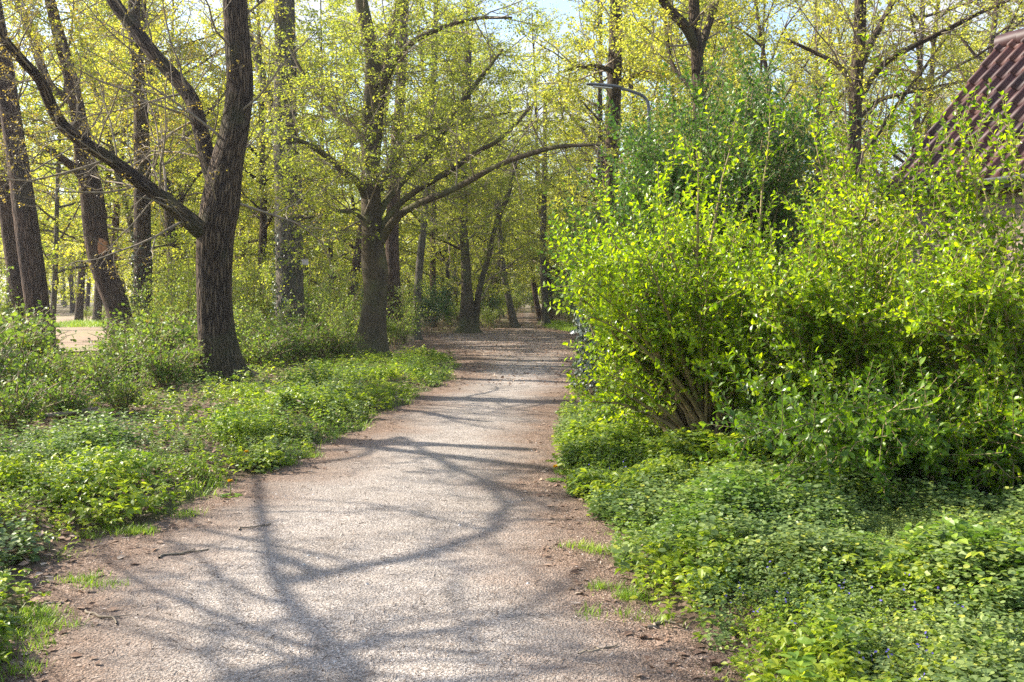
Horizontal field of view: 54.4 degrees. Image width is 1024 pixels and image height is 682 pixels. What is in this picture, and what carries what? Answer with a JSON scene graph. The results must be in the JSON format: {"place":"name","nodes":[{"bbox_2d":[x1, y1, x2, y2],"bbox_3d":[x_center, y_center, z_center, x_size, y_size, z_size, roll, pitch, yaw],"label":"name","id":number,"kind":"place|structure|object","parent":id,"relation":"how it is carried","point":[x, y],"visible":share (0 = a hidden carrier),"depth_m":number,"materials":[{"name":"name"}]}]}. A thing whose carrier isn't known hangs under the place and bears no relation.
{"place":"outdoors","nodes":[
{"label":"outdoors","id":0,"kind":"place"},
{"bbox_2d":[1,313,165,351],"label":"field","id":1,"kind":"structure","parent":0,"point":[82,335],"depth_m":39.73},
{"bbox_2d":[0,313,758,681],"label":"path","id":2,"kind":"structure","parent":0,"point":[398,489],"depth_m":5.88,"materials":[{"name":"gravel"}]},
{"bbox_2d":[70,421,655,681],"bbox_3d":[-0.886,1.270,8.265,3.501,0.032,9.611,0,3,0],"label":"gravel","id":3,"kind":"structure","parent":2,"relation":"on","point":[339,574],"depth_m":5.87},
{"bbox_2d":[0,398,753,681],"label":"wood chips","id":4,"kind":"object","parent":2,"relation":"on","point":[576,602],"visible":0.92,"depth_m":5.35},
{"bbox_2d":[0,297,1013,681],"bbox_3d":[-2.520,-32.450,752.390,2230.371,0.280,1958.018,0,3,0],"label":"ground","id":5,"kind":"structure","parent":0,"point":[232,473],"depth_m":7.74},
{"bbox_2d":[0,328,49,399],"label":"bramble bush","id":6,"kind":"object","parent":5,"relation":"on","point":[6,363],"visible":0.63,"depth_m":12.69,"materials":[{"name":"green plant"}]},
{"bbox_2d":[0,312,49,377],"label":"bramble bush","id":7,"kind":"object","parent":5,"relation":"on","point":[18,332],"visible":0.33,"depth_m":15.78,"materials":[{"name":"green plant"}]},
{"bbox_2d":[0,365,69,433],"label":"bramble bush","id":8,"kind":"object","parent":5,"relation":"on","point":[22,403],"visible":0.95,"depth_m":10.92,"materials":[{"name":"green plant"}]},
{"bbox_2d":[0,297,70,366],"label":"bramble bush","id":9,"kind":"object","parent":5,"relation":"on","point":[28,314],"visible":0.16,"depth_m":21.03,"materials":[{"name":"green plant"}]},
{"bbox_2d":[0,33,72,326],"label":"oak tree","id":10,"kind":"object","parent":5,"relation":"on","point":[9,242],"visible":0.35,"depth_m":26.16,"materials":[{"name":"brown plant"}]},
{"bbox_2d":[0,300,76,381],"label":"bramble bush","id":11,"kind":"object","parent":5,"relation":"on","point":[31,339],"visible":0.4,"depth_m":16.91,"materials":[{"name":"green plant"}]},
{"bbox_2d":[0,336,84,404],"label":"bramble bush","id":12,"kind":"object","parent":5,"relation":"on","point":[39,363],"visible":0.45,"depth_m":13.38,"materials":[{"name":"green plant"}]},
{"bbox_2d":[0,0,112,353],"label":"oak tree","id":13,"kind":"object","parent":5,"relation":"on","point":[30,256],"visible":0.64,"depth_m":23.19,"materials":[{"name":"brown plant"}]},
{"bbox_2d":[20,366,112,423],"bbox_3d":[-5.333,0.654,11.862,0.886,0.737,0.959,2,3,33],"label":"bramble bush","id":14,"kind":"object","parent":5,"relation":"on","point":[74,403],"visible":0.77,"depth_m":11.78,"materials":[{"name":"green plant"}]},
{"bbox_2d":[0,0,135,347],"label":"oak tree","id":15,"kind":"object","parent":5,"relation":"on","point":[94,226],"visible":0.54,"depth_m":26.63,"materials":[{"name":"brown plant"}]},
{"bbox_2d":[40,341,104,390],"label":"bramble bush","id":16,"kind":"object","parent":5,"relation":"on","point":[67,366],"visible":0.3,"depth_m":15.24,"materials":[{"name":"green plant"}]},
{"bbox_2d":[0,0,173,338],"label":"woodland tree","id":17,"kind":"object","parent":5,"relation":"on","point":[53,292],"visible":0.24,"depth_m":34.30,"materials":[{"name":"green plant"}]},
{"bbox_2d":[21,0,169,321],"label":"woodland tree","id":18,"kind":"object","parent":5,"relation":"on","point":[79,309],"visible":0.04,"depth_m":61.53,"materials":[{"name":"green plant"}]},
{"bbox_2d":[64,346,142,399],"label":"bramble bush","id":19,"kind":"object","parent":5,"relation":"on","point":[97,368],"visible":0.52,"depth_m":14.12,"materials":[{"name":"green plant"}]},
{"bbox_2d":[26,0,186,320],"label":"woodland tree","id":20,"kind":"object","parent":5,"relation":"on","point":[97,304],"visible":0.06,"depth_m":59.83,"materials":[{"name":"green plant"}]},
{"bbox_2d":[35,0,197,333],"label":"woodland tree","id":21,"kind":"object","parent":5,"relation":"on","point":[115,222],"visible":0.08,"depth_m":42.15,"materials":[{"name":"green plant"}]},
{"bbox_2d":[87,363,155,413],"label":"bramble bush","id":22,"kind":"object","parent":5,"relation":"on","point":[126,398],"visible":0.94,"depth_m":12.59,"materials":[{"name":"green plant"}]},
{"bbox_2d":[82,323,176,385],"bbox_3d":[-6.216,0.268,16.322,1.482,1.139,1.370,1,3,29],"label":"bramble bush","id":23,"kind":"object","parent":5,"relation":"on","point":[120,348],"visible":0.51,"depth_m":16.21,"materials":[{"name":"green plant"}]},
{"bbox_2d":[19,0,246,304],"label":"woodland tree","id":24,"kind":"object","parent":5,"relation":"on","point":[128,209],"visible":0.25,"depth_m":36.33,"materials":[{"name":"green plant"}]},
{"bbox_2d":[89,303,186,351],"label":"bramble bush","id":25,"kind":"object","parent":5,"relation":"on","point":[140,323],"visible":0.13,"depth_m":22.24,"materials":[{"name":"green plant"}]},
{"bbox_2d":[83,0,212,321],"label":"ivy clad tree","id":26,"kind":"object","parent":5,"relation":"on","point":[142,227],"visible":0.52,"depth_m":30.61,"materials":[{"name":"green plant"}]},
{"bbox_2d":[76,0,225,306],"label":"woodland tree","id":27,"kind":"object","parent":5,"relation":"on","point":[177,196],"visible":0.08,"depth_m":46.44,"materials":[{"name":"green plant"}]},
{"bbox_2d":[110,302,197,360],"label":"bramble bush","id":28,"kind":"object","parent":5,"relation":"on","point":[172,330],"visible":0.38,"depth_m":18.33,"materials":[{"name":"green plant"}]},
{"bbox_2d":[37,0,272,300],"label":"woodland tree","id":29,"kind":"object","parent":5,"relation":"on","point":[169,220],"visible":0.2,"depth_m":41.04,"materials":[{"name":"green plant"}]},
{"bbox_2d":[121,275,196,332],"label":"understory bush","id":30,"kind":"object","parent":5,"relation":"on","point":[150,317],"visible":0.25,"depth_m":26.75,"materials":[{"name":"green plant"}]},
{"bbox_2d":[71,0,253,294],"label":"woodland tree","id":31,"kind":"object","parent":5,"relation":"on","point":[188,1],"visible":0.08,"depth_m":55.06,"materials":[{"name":"green plant"}]},
{"bbox_2d":[135,235,196,330],"bbox_3d":[-8.222,-1.045,24.270,1.898,3.042,2.524,-2,3,-37],"label":"understory bush","id":32,"kind":"object","parent":5,"relation":"on","point":[192,278],"visible":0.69,"depth_m":23.96,"materials":[{"name":"green plant"}]},
{"bbox_2d":[135,261,196,337],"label":"understory bush","id":33,"kind":"object","parent":5,"relation":"on","point":[178,286],"visible":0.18,"depth_m":29.51,"materials":[{"name":"green plant"}]},
{"bbox_2d":[121,335,211,390],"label":"bramble bush","id":34,"kind":"object","parent":5,"relation":"on","point":[160,375],"visible":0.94,"depth_m":15.52,"materials":[{"name":"green plant"}]},
{"bbox_2d":[0,0,353,382],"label":"oak tree","id":35,"kind":"object","parent":5,"relation":"on","point":[211,227],"visible":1,"depth_m":16.86,"materials":[{"name":"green plant"}]},
{"bbox_2d":[118,59,238,316],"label":"woodland tree","id":36,"kind":"object","parent":5,"relation":"on","point":[156,230],"visible":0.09,"depth_m":56.90,"materials":[{"name":"green plant"}]},
{"bbox_2d":[151,331,214,382],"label":"bramble bush","id":37,"kind":"object","parent":5,"relation":"on","point":[193,360],"visible":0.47,"depth_m":16.93,"materials":[{"name":"green plant"}]},
{"bbox_2d":[151,91,270,299],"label":"woodland tree","id":38,"kind":"object","parent":5,"relation":"on","point":[197,204],"visible":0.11,"depth_m":47.58,"materials":[{"name":"green plant"}]},
{"bbox_2d":[232,238,275,326],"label":"understory bush","id":39,"kind":"object","parent":5,"relation":"on","point":[249,291],"visible":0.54,"depth_m":29.82,"materials":[{"name":"green plant"}]},
{"bbox_2d":[177,0,343,324],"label":"woodland tree","id":40,"kind":"object","parent":5,"relation":"on","point":[241,222],"visible":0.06,"depth_m":50.59,"materials":[{"name":"green plant"}]},
{"bbox_2d":[165,0,360,316],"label":"woodland tree","id":41,"kind":"object","parent":5,"relation":"on","point":[263,218],"visible":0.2,"depth_m":43.97,"materials":[{"name":"green plant"}]},
{"bbox_2d":[236,327,291,371],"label":"bramble bush","id":42,"kind":"object","parent":5,"relation":"on","point":[254,354],"visible":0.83,"depth_m":19.46,"materials":[{"name":"green plant"}]},
{"bbox_2d":[180,0,359,340],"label":"ivy clad tree","id":43,"kind":"object","parent":5,"relation":"on","point":[283,13],"visible":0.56,"depth_m":27.07,"materials":[{"name":"green plant"}]},
{"bbox_2d":[233,287,311,338],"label":"understory bush","id":44,"kind":"object","parent":5,"relation":"on","point":[253,314],"visible":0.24,"depth_m":22.92,"materials":[{"name":"green plant"}]},
{"bbox_2d":[233,269,314,323],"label":"understory bush","id":45,"kind":"object","parent":5,"relation":"on","point":[268,303],"visible":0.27,"depth_m":29.74,"materials":[{"name":"green plant"}]},
{"bbox_2d":[237,314,313,366],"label":"bramble bush","id":46,"kind":"object","parent":5,"relation":"on","point":[287,347],"visible":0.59,"depth_m":20.86,"materials":[{"name":"green plant"}]},
{"bbox_2d":[259,314,332,364],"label":"bramble bush","id":47,"kind":"object","parent":5,"relation":"on","point":[300,357],"visible":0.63,"depth_m":21.92,"materials":[{"name":"green plant"}]},
{"bbox_2d":[238,2,360,273],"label":"woodland tree","id":48,"kind":"object","parent":5,"relation":"on","point":[312,43],"visible":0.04,"depth_m":60.54,"materials":[{"name":"green plant"}]},
{"bbox_2d":[272,264,360,339],"bbox_3d":[-6.174,-1.041,30.940,2.996,2.734,2.913,1,3,16],"label":"understory bush","id":49,"kind":"object","parent":5,"relation":"on","point":[319,297],"visible":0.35,"depth_m":30.90,"materials":[{"name":"green plant"}]},
{"bbox_2d":[289,314,355,361],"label":"bramble bush","id":50,"kind":"object","parent":5,"relation":"on","point":[336,341],"visible":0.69,"depth_m":22.41,"materials":[{"name":"green plant"}]},
{"bbox_2d":[240,0,410,330],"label":"woodland tree","id":51,"kind":"object","parent":5,"relation":"on","point":[330,249],"visible":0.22,"depth_m":46.03,"materials":[{"name":"green plant"}]},
{"bbox_2d":[291,284,362,344],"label":"understory bush","id":52,"kind":"object","parent":5,"relation":"on","point":[314,318],"visible":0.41,"depth_m":27.75,"materials":[{"name":"green plant"}]},
{"bbox_2d":[314,245,363,343],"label":"understory bush","id":53,"kind":"object","parent":5,"relation":"on","point":[360,282],"visible":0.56,"depth_m":32.78,"materials":[{"name":"green plant"}]},
{"bbox_2d":[300,292,389,342],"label":"understory bush","id":54,"kind":"object","parent":5,"relation":"on","point":[347,320],"visible":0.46,"depth_m":25.44,"materials":[{"name":"green plant"}]},
{"bbox_2d":[272,11,429,271],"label":"woodland tree","id":55,"kind":"object","parent":5,"relation":"on","point":[353,203],"visible":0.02,"depth_m":65.98,"materials":[{"name":"green plant"}]},
{"bbox_2d":[262,0,482,323],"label":"woodland tree","id":56,"kind":"object","parent":5,"relation":"on","point":[356,264],"visible":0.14,"depth_m":43.04,"materials":[{"name":"green plant"}]},
{"bbox_2d":[301,0,480,344],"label":"brown tree","id":57,"kind":"object","parent":5,"relation":"on","point":[392,250],"visible":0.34,"depth_m":32.65,"materials":[{"name":"green plant"}]},
{"bbox_2d":[348,98,448,294],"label":"woodland tree","id":58,"kind":"object","parent":5,"relation":"on","point":[410,237],"visible":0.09,"depth_m":71.64,"materials":[{"name":"green plant"}]},
{"bbox_2d":[320,0,483,340],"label":"dark tree","id":59,"kind":"object","parent":5,"relation":"on","point":[420,258],"visible":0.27,"depth_m":36.73,"materials":[{"name":"green plant"}]},
{"bbox_2d":[386,297,424,349],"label":"understory bush","id":60,"kind":"object","parent":5,"relation":"on","point":[395,327],"visible":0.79,"depth_m":28.93,"materials":[{"name":"green plant"}]},
{"bbox_2d":[0,318,820,681],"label":"grass","id":61,"kind":"structure","parent":5,"relation":"on","point":[136,530],"depth_m":5.78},
{"bbox_2d":[386,279,445,343],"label":"understory bush","id":62,"kind":"object","parent":5,"relation":"on","point":[404,301],"visible":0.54,"depth_m":32.73,"materials":[{"name":"green plant"}]},
{"bbox_2d":[217,0,636,358],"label":"beech tree","id":63,"kind":"object","parent":5,"relation":"on","point":[370,183],"visible":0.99,"depth_m":23.81,"materials":[{"name":"green plant"}]},
{"bbox_2d":[407,278,454,334],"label":"understory bush","id":64,"kind":"object","parent":5,"relation":"on","point":[430,306],"visible":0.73,"depth_m":41.85,"materials":[{"name":"green plant"}]},
{"bbox_2d":[424,276,459,330],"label":"understory bush","id":65,"kind":"object","parent":5,"relation":"on","point":[447,291],"visible":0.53,"depth_m":46.71,"materials":[{"name":"green plant"}]},
{"bbox_2d":[357,0,534,327],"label":"woodland tree","id":66,"kind":"object","parent":5,"relation":"on","point":[433,242],"visible":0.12,"depth_m":52.05,"materials":[{"name":"green plant"}]},
{"bbox_2d":[0,126,924,311],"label":"wood","id":67,"kind":"object","parent":5,"relation":"on","point":[64,302],"visible":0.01,"depth_m":122.13,"materials":[{"name":"green plant"}]},
{"bbox_2d":[387,0,548,267],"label":"woodland tree","id":68,"kind":"object","parent":5,"relation":"on","point":[445,243],"visible":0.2,"depth_m":50.88,"materials":[{"name":"green plant"}]},
{"bbox_2d":[384,8,553,333],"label":"beech tree","id":69,"kind":"object","parent":5,"relation":"on","point":[468,321],"visible":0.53,"depth_m":43.72,"materials":[{"name":"green plant"}]},
{"bbox_2d":[399,0,540,324],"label":"woodland tree","id":70,"kind":"object","parent":5,"relation":"on","point":[448,260],"visible":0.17,"depth_m":55.08,"materials":[{"name":"green plant"}]},
{"bbox_2d":[399,0,541,318],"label":"woodland tree","id":71,"kind":"object","parent":5,"relation":"on","point":[416,242],"visible":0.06,"depth_m":69.69,"materials":[{"name":"green plant"}]},
{"bbox_2d":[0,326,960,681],"bbox_3d":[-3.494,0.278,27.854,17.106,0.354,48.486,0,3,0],"label":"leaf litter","id":72,"kind":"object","parent":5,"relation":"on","point":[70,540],"visible":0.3,"depth_m":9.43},
{"bbox_2d":[446,113,548,327],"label":"leaning tree","id":73,"kind":"object","parent":5,"relation":"on","point":[513,321],"visible":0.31,"depth_m":50.77,"materials":[{"name":"green plant"}]},
{"bbox_2d":[438,54,575,315],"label":"woodland tree","id":74,"kind":"object","parent":5,"relation":"on","point":[472,269],"visible":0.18,"depth_m":61.14,"materials":[{"name":"green plant"}]},
{"bbox_2d":[0,344,1023,681],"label":"ground cover","id":75,"kind":"object","parent":5,"relation":"on","point":[744,528],"visible":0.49,"depth_m":6.16,"materials":[{"name":"green plant"}]},
{"bbox_2d":[490,167,568,320],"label":"leaning tree","id":76,"kind":"object","parent":5,"relation":"on","point":[538,310],"visible":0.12,"depth_m":65.77,"materials":[{"name":"brown plant"}]},
{"bbox_2d":[477,0,594,319],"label":"woodland tree","id":77,"kind":"object","parent":5,"relation":"on","point":[548,279],"visible":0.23,"depth_m":61.55,"materials":[{"name":"green plant"}]},
{"bbox_2d":[495,78,594,324],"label":"dark tree","id":78,"kind":"object","parent":5,"relation":"on","point":[545,319],"visible":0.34,"depth_m":55.65,"materials":[{"name":"green plant"}]},
{"bbox_2d":[493,18,616,316],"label":"woodland tree","id":79,"kind":"object","parent":5,"relation":"on","point":[537,270],"visible":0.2,"depth_m":57.95,"materials":[{"name":"green plant"}]},
{"bbox_2d":[564,294,614,393],"bbox_3d":[1.849,-0.070,16.147,1.996,1.831,2.479,0,3,0],"label":"ivy mound","id":80,"kind":"object","parent":5,"relation":"on","point":[581,331],"visible":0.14,"depth_m":15.85,"materials":[{"name":"green plant"}]},
{"bbox_2d":[530,144,649,392],"bbox_3d":[1.302,-0.919,14.408,2.065,3.617,2.550,0,3,0],"label":"dark shrub","id":81,"kind":"object","parent":5,"relation":"on","point":[617,218],"visible":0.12,"depth_m":14.26,"materials":[{"name":"green plant"}]},
{"bbox_2d":[511,0,686,241],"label":"woodland tree","id":82,"kind":"object","parent":5,"relation":"on","point":[596,107],"visible":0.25,"depth_m":53.86,"materials":[{"name":"green plant"}]},
{"bbox_2d":[504,0,714,279],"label":"ivy clad tree","id":83,"kind":"object","parent":5,"relation":"on","point":[613,65],"visible":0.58,"depth_m":26.11,"materials":[{"name":"green plant"}]},
{"bbox_2d":[556,0,692,243],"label":"woodland tree","id":84,"kind":"object","parent":5,"relation":"on","point":[632,97],"visible":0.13,"depth_m":46.57,"materials":[{"name":"green plant"}]},
{"bbox_2d":[538,88,820,440],"bbox_3d":[1.594,-0.569,9.466,2.774,3.436,3.359,0,3,0],"label":"leafy shrub","id":85,"kind":"object","parent":5,"relation":"on","point":[673,347],"visible":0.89,"depth_m":8.86,"materials":[{"name":"green plant"}]},
{"bbox_2d":[591,0,781,199],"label":"oak tree","id":86,"kind":"object","parent":5,"relation":"on","point":[691,30],"visible":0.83,"depth_m":22.61,"materials":[{"name":"green plant"}]},
{"bbox_2d":[587,0,793,250],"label":"woodland tree","id":87,"kind":"object","parent":5,"relation":"on","point":[683,73],"visible":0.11,"depth_m":34.53,"materials":[{"name":"green plant"}]},
{"bbox_2d":[592,0,821,221],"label":"woodland tree","id":88,"kind":"object","parent":5,"relation":"on","point":[745,43],"visible":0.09,"depth_m":38.48,"materials":[{"name":"green plant"}]},
{"bbox_2d":[621,0,798,242],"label":"woodland tree","id":89,"kind":"object","parent":5,"relation":"on","point":[773,19],"visible":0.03,"depth_m":47.35,"materials":[{"name":"green plant"}]},
{"bbox_2d":[590,14,867,305],"bbox_3d":[2.998,-1.631,13.233,3.956,5.161,3.863,0,3,0],"label":"dark shrub","id":90,"kind":"object","parent":5,"relation":"on","point":[675,185],"visible":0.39,"depth_m":12.55,"materials":[{"name":"green plant"}]},
{"bbox_2d":[662,0,831,236],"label":"woodland tree","id":91,"kind":"object","parent":5,"relation":"on","point":[723,34],"visible":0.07,"depth_m":48.63,"materials":[{"name":"green plant"}]},
{"bbox_2d":[711,0,850,188],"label":"woodland tree","id":92,"kind":"object","parent":5,"relation":"on","point":[761,61],"visible":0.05,"depth_m":50.65,"materials":[{"name":"green plant"}]},
{"bbox_2d":[659,0,908,339],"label":"woodland tree","id":93,"kind":"object","parent":5,"relation":"on","point":[762,43],"visible":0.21,"depth_m":36.02,"materials":[{"name":"green plant"}]},
{"bbox_2d":[762,0,899,271],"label":"woodland tree","id":94,"kind":"object","parent":5,"relation":"on","point":[816,59],"visible":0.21,"depth_m":44.16,"materials":[{"name":"green plant"}]},
{"bbox_2d":[698,33,967,464],"bbox_3d":[2.844,-0.573,8.762,2.185,4.180,3.542,1,3,15],"label":"leafy shrub","id":95,"kind":"object","parent":5,"relation":"on","point":[831,320],"visible":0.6,"depth_m":8.08,"materials":[{"name":"green plant"}]},
{"bbox_2d":[763,0,909,260],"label":"woodland tree","id":96,"kind":"object","parent":5,"relation":"on","point":[837,84],"visible":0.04,"depth_m":63.94,"materials":[{"name":"green plant"}]},
{"bbox_2d":[766,0,927,278],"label":"woodland tree","id":97,"kind":"object","parent":5,"relation":"on","point":[879,167],"visible":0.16,"depth_m":54.16,"materials":[{"name":"green plant"}]},
{"bbox_2d":[696,346,1023,504],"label":"leafy shrub","id":98,"kind":"object","parent":5,"relation":"on","point":[892,439],"visible":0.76,"depth_m":6.82,"materials":[{"name":"green plant"}]},
{"bbox_2d":[750,0,1023,248],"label":"oak tree","id":99,"kind":"object","parent":5,"relation":"on","point":[860,56],"visible":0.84,"depth_m":19.25,"materials":[{"name":"green plant"}]},
{"bbox_2d":[788,0,986,243],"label":"woodland tree","id":100,"kind":"object","parent":5,"relation":"on","point":[933,42],"visible":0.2,"depth_m":42.66,"materials":[{"name":"green plant"}]},
{"bbox_2d":[822,0,1023,162],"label":"woodland tree","id":101,"kind":"object","parent":5,"relation":"on","point":[992,38],"visible":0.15,"depth_m":35.00,"materials":[{"name":"green plant"}]},
{"bbox_2d":[827,0,1023,331],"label":"woodland tree","id":102,"kind":"object","parent":5,"relation":"on","point":[916,121],"visible":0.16,"depth_m":33.65,"materials":[{"name":"green plant"}]},
{"bbox_2d":[839,78,1023,498],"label":"leafy shrub","id":103,"kind":"object","parent":5,"relation":"on","point":[986,325],"visible":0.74,"depth_m":7.47,"materials":[{"name":"green plant"}]},
{"bbox_2d":[877,28,1023,378],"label":"brick shed","id":104,"kind":"structure","parent":5,"relation":"on","point":[1002,65],"depth_m":12.13,"materials":[{"name":"tile"}]},
{"bbox_2d":[883,0,1022,207],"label":"woodland tree","id":105,"kind":"object","parent":5,"relation":"on","point":[988,26],"visible":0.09,"depth_m":47.00,"materials":[{"name":"green plant"}]},
{"bbox_2d":[0,0,1023,296],"label":"sky","id":106,"kind":"structure","parent":0,"point":[565,6],"materials":[{"name":"white"}]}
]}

